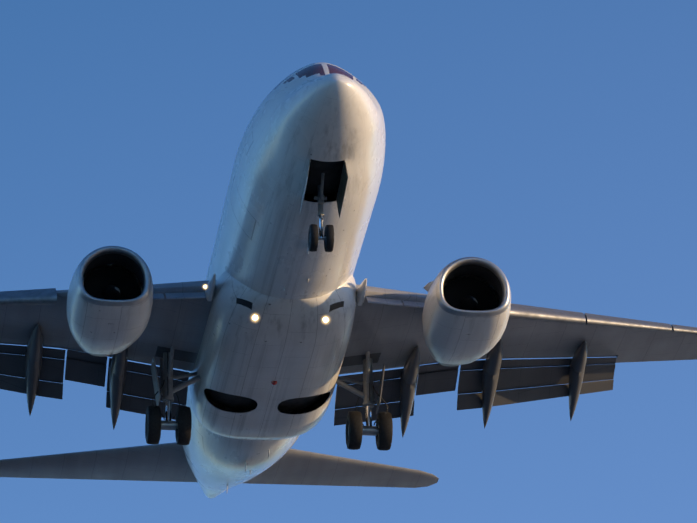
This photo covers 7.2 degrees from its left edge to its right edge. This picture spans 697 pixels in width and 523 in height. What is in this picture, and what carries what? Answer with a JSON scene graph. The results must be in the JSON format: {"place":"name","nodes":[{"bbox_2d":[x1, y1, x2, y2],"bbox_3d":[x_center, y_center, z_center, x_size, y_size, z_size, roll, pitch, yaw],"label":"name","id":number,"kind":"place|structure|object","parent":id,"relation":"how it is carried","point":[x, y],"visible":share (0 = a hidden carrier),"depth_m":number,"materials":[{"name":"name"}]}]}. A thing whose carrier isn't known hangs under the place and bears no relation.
{"place":"outdoors","nodes":[
{"label":"outdoors","id":0,"kind":"place"},
{"bbox_2d":[145,406,191,444],"bbox_3d":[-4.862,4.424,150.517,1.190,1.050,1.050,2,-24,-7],"label":"tires","id":1,"kind":"object","parent":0,"point":[153,425],"visible":1,"depth_m":150.11,"materials":[{"name":"rubber"}]},
{"bbox_2d":[161,420,177,429],"bbox_3d":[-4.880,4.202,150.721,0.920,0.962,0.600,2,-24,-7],"label":"axle","id":2,"kind":"object","parent":1,"relation":"attached to","point":[169,425],"visible":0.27,"depth_m":150.41,"materials":[{"name":"metal"}]},
{"bbox_2d":[165,399,170,420],"bbox_3d":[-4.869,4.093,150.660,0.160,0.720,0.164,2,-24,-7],"label":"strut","id":3,"kind":"object","parent":2,"relation":"attached to","point":[168,410],"visible":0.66,"depth_m":150.62,"materials":[{"name":"silver metal"}]},
{"bbox_2d":[190,271,355,439],"bbox_3d":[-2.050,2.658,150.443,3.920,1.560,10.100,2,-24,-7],"label":"belly fairing","id":4,"kind":"object","parent":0,"point":[295,348],"visible":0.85,"depth_m":148.52,"materials":[{"name":"paint"}]},
{"bbox_2d":[204,388,322,410],"bbox_3d":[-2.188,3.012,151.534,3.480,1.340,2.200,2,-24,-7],"label":"main wheel wells","id":5,"kind":"object","parent":4,"relation":"on","point":[230,400],"depth_m":151.93,"materials":[{"name":"black metal"}]},
{"bbox_2d":[204,285,327,321],"bbox_3d":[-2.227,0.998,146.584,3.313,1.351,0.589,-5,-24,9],"label":"landing lights","id":6,"kind":"object","parent":4,"relation":"attached to","point":[255,317],"depth_m":146.32,"materials":[{"name":"white"}]},
{"bbox_2d":[180,62,385,497],"bbox_3d":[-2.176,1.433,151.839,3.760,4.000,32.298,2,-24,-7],"label":"fuselage","id":7,"kind":"object","parent":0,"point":[302,117],"visible":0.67,"depth_m":141.68,"materials":[{"name":"white paint"}]},
{"bbox_2d":[0,442,197,481],"bbox_3d":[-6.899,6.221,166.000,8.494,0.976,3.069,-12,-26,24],"label":"horizontal stabilizer","id":8,"kind":"object","parent":7,"relation":"attached to","point":[163,462],"visible":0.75,"depth_m":165.56,"materials":[{"name":"grey paint"}]},
{"bbox_2d":[0,280,215,370],"bbox_3d":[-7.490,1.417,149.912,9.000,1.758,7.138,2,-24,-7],"label":"wing","id":9,"kind":"structure","parent":7,"relation":"attached to","point":[179,325],"depth_m":150.12,"materials":[{"name":"grey metal"}]},
{"bbox_2d":[0,288,56,305],"bbox_3d":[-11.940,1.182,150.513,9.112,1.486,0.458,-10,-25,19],"label":"slats","id":10,"kind":"object","parent":9,"relation":"attached to","point":[36,297],"visible":1,"depth_m":149.00,"materials":[{"name":"metal"}]},
{"bbox_2d":[25,324,127,429],"bbox_3d":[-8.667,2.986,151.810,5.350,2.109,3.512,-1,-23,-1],"label":"flap track fairings","id":11,"kind":"object","parent":9,"relation":"attached to","point":[34,354],"visible":0.92,"depth_m":151.86,"materials":[{"name":"grey paint"}]},
{"bbox_2d":[0,344,188,419],"bbox_3d":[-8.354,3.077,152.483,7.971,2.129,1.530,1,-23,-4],"label":"wing flaps","id":12,"kind":"object","parent":9,"relation":"attached to","point":[85,368],"visible":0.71,"depth_m":152.57,"materials":[{"name":"grey paint"}]},
{"bbox_2d":[151,346,200,405],"bbox_3d":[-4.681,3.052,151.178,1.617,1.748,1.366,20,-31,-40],"label":"leg","id":13,"kind":"object","parent":9,"relation":"attached to","point":[164,374],"visible":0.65,"depth_m":150.95,"materials":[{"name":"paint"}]},
{"bbox_2d":[152,352,179,420],"bbox_3d":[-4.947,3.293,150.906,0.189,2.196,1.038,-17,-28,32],"label":"hose","id":14,"kind":"object","parent":13,"relation":"attached to","point":[167,390],"visible":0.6,"depth_m":150.83,"materials":[{"name":"grey"}]},
{"bbox_2d":[153,292,205,299],"bbox_3d":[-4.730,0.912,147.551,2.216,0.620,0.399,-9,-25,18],"label":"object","id":15,"kind":"object","parent":9,"relation":"attached to","point":[183,295],"visible":0.65,"depth_m":147.40,"materials":[{"name":"grey paint"}]},
{"bbox_3d":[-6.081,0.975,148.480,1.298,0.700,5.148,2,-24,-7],"label":"pylon","id":16,"kind":"object","parent":9,"relation":"attached to","visible":0},
{"bbox_2d":[89,353,110,355],"bbox_3d":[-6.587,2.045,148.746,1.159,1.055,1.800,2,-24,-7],"label":"engine","id":17,"kind":"object","parent":16,"relation":"hanging from","point":[99,354],"visible":0.02,"depth_m":148.82,"materials":[{"name":"metal"}]},
{"bbox_2d":[67,246,152,354],"bbox_3d":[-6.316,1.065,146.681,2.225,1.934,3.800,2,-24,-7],"label":"nacelle","id":18,"kind":"object","parent":16,"relation":"attached to","point":[102,326],"visible":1,"depth_m":145.48,"materials":[{"name":"paint"}]},
{"bbox_2d":[84,266,140,299],"bbox_3d":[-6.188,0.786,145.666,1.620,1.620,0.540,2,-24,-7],"label":"fan","id":19,"kind":"object","parent":18,"relation":"attached to","point":[111,283],"visible":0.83,"depth_m":145.91},
{"bbox_2d":[205,248,366,489],"bbox_3d":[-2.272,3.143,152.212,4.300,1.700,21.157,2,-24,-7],"label":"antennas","id":20,"kind":"object","parent":7,"relation":"attached to","point":[211,286],"visible":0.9,"depth_m":147.29,"materials":[{"name":"white paint"}]},
{"bbox_2d":[314,173,326,216],"bbox_3d":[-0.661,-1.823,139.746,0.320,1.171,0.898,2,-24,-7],"label":"nose gear strut","id":21,"kind":"object","parent":7,"relation":"attached to","point":[320,197],"visible":0.65,"depth_m":139.84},
{"bbox_2d":[318,214,325,239],"bbox_3d":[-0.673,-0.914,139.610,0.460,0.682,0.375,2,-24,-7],"label":"nose gear axle","id":22,"kind":"object","parent":21,"relation":"attached to","point":[322,238],"visible":0.65,"depth_m":139.56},
{"bbox_2d":[308,224,333,251],"bbox_3d":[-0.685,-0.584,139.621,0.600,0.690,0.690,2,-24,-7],"label":"nose wheels","id":23,"kind":"object","parent":22,"relation":"attached to","point":[313,238],"visible":0.98,"depth_m":139.36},
{"bbox_2d":[299,161,347,217],"bbox_3d":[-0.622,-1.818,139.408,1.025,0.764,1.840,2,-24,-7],"label":"nose gear doors","id":24,"kind":"structure","parent":7,"relation":"in","point":[342,190],"depth_m":139.34,"materials":[{"name":"white paint"}]},
{"bbox_2d":[305,159,343,194],"bbox_3d":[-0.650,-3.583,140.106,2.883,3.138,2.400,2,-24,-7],"label":"nose wheel well","id":25,"kind":"object","parent":7,"relation":"in","point":[332,171],"depth_m":139.81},
{"bbox_2d":[244,448,438,487],"bbox_3d":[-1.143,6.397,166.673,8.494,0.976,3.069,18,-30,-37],"label":"horizontal stabilizer","id":26,"kind":"object","parent":7,"relation":"on","point":[295,467],"visible":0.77,"depth_m":166.61,"materials":[{"name":"grey paint"}]},
{"bbox_2d":[339,284,629,373],"bbox_3d":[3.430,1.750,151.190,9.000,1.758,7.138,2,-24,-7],"label":"wing","id":27,"kind":"structure","parent":7,"relation":"attached to","point":[391,336],"depth_m":151.85,"materials":[{"name":"grey metal"}]},
{"bbox_2d":[336,351,385,413],"bbox_3d":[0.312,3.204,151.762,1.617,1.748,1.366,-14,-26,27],"label":"leg","id":28,"kind":"object","parent":27,"relation":"attached to","point":[367,371],"visible":0.73,"depth_m":151.53,"materials":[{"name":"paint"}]},
{"bbox_2d":[355,382,387,425],"bbox_3d":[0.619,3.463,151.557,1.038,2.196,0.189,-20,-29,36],"label":"hose","id":29,"kind":"object","parent":28,"relation":"attached to","point":[369,400],"visible":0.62,"depth_m":151.37,"materials":[{"name":"grey"}]},
{"bbox_2d":[366,297,423,307],"bbox_3d":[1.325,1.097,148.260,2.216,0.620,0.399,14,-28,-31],"label":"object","id":30,"kind":"object","parent":27,"relation":"attached to","point":[383,301],"visible":0.83,"depth_m":148.12,"materials":[{"name":"grey paint"}]},
{"bbox_2d":[423,275,468,291],"bbox_3d":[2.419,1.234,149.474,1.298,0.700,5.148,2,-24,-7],"label":"engine strake","id":31,"kind":"object","parent":27,"relation":"on","point":[427,286],"visible":0.04,"depth_m":147.63,"materials":[{"name":"paint"}]},
{"bbox_2d":[422,257,510,364],"bbox_3d":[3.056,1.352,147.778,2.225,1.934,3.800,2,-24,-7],"label":"nacelle","id":32,"kind":"object","parent":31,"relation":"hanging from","point":[447,328],"visible":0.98,"depth_m":146.60,"materials":[{"name":"paint"}]},
{"bbox_2d":[438,362,458,365],"bbox_3d":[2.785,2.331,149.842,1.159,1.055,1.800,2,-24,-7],"label":"engine","id":33,"kind":"object","parent":32,"relation":"on","point":[443,364],"depth_m":149.91,"materials":[{"name":"metal"}]},
{"bbox_2d":[443,277,497,334],"bbox_3d":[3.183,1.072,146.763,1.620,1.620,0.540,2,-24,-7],"label":"fan","id":34,"kind":"object","parent":32,"relation":"on","point":[466,293],"visible":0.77,"depth_m":147.01},
{"bbox_2d":[400,339,587,436],"bbox_3d":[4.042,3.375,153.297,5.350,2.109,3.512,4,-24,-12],"label":"flap track fairings","id":35,"kind":"object","parent":27,"relation":"attached to","point":[490,375],"visible":0.96,"depth_m":153.33,"materials":[{"name":"grey paint"}]},
{"bbox_2d":[334,357,616,425],"bbox_3d":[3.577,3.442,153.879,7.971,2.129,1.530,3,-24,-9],"label":"wing flaps","id":36,"kind":"object","parent":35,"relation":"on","point":[515,375],"visible":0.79,"depth_m":153.95,"materials":[{"name":"grey paint"}]},
{"bbox_2d":[509,303,696,334],"bbox_3d":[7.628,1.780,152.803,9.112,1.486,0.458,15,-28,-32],"label":"slats","id":37,"kind":"object","parent":27,"relation":"on","point":[524,312],"visible":0.98,"depth_m":151.84,"materials":[{"name":"metal"}]},
{"bbox_2d":[616,325,696,362],"bbox_3d":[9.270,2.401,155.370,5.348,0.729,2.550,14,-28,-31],"label":"wing","id":38,"kind":"structure","parent":27,"relation":"on","point":[642,345],"depth_m":154.81,"materials":[{"name":"grey metal"}]},
{"bbox_2d":[319,215,322,237],"bbox_3d":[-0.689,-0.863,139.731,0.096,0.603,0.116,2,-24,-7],"label":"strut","id":39,"kind":"object","parent":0,"point":[321,236],"visible":0.53,"depth_m":139.70,"materials":[{"name":"silver metal"}]},
{"bbox_2d":[0,0,696,522],"label":"sky","id":40,"kind":"structure","parent":0,"point":[552,144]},
{"bbox_3d":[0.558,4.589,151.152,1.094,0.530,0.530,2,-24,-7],"label":"hubs","id":41,"kind":"object","parent":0,"visible":0},
{"bbox_2d":[346,411,392,450],"bbox_3d":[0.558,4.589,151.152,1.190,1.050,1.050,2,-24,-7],"label":"tires","id":42,"kind":"object","parent":41,"relation":"on","point":[354,423],"visible":1,"depth_m":150.75,"materials":[{"name":"rubber"}]},
{"bbox_2d":[362,426,378,435],"bbox_3d":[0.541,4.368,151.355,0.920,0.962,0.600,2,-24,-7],"label":"axle","id":43,"kind":"object","parent":42,"relation":"on","point":[371,430],"visible":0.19,"depth_m":151.05,"materials":[{"name":"metal"}]},
{"bbox_2d":[366,405,371,425],"bbox_3d":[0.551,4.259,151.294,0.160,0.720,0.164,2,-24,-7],"label":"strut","id":44,"kind":"object","parent":43,"relation":"on","point":[368,415],"visible":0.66,"depth_m":151.26,"materials":[{"name":"silver metal"}]}
]}

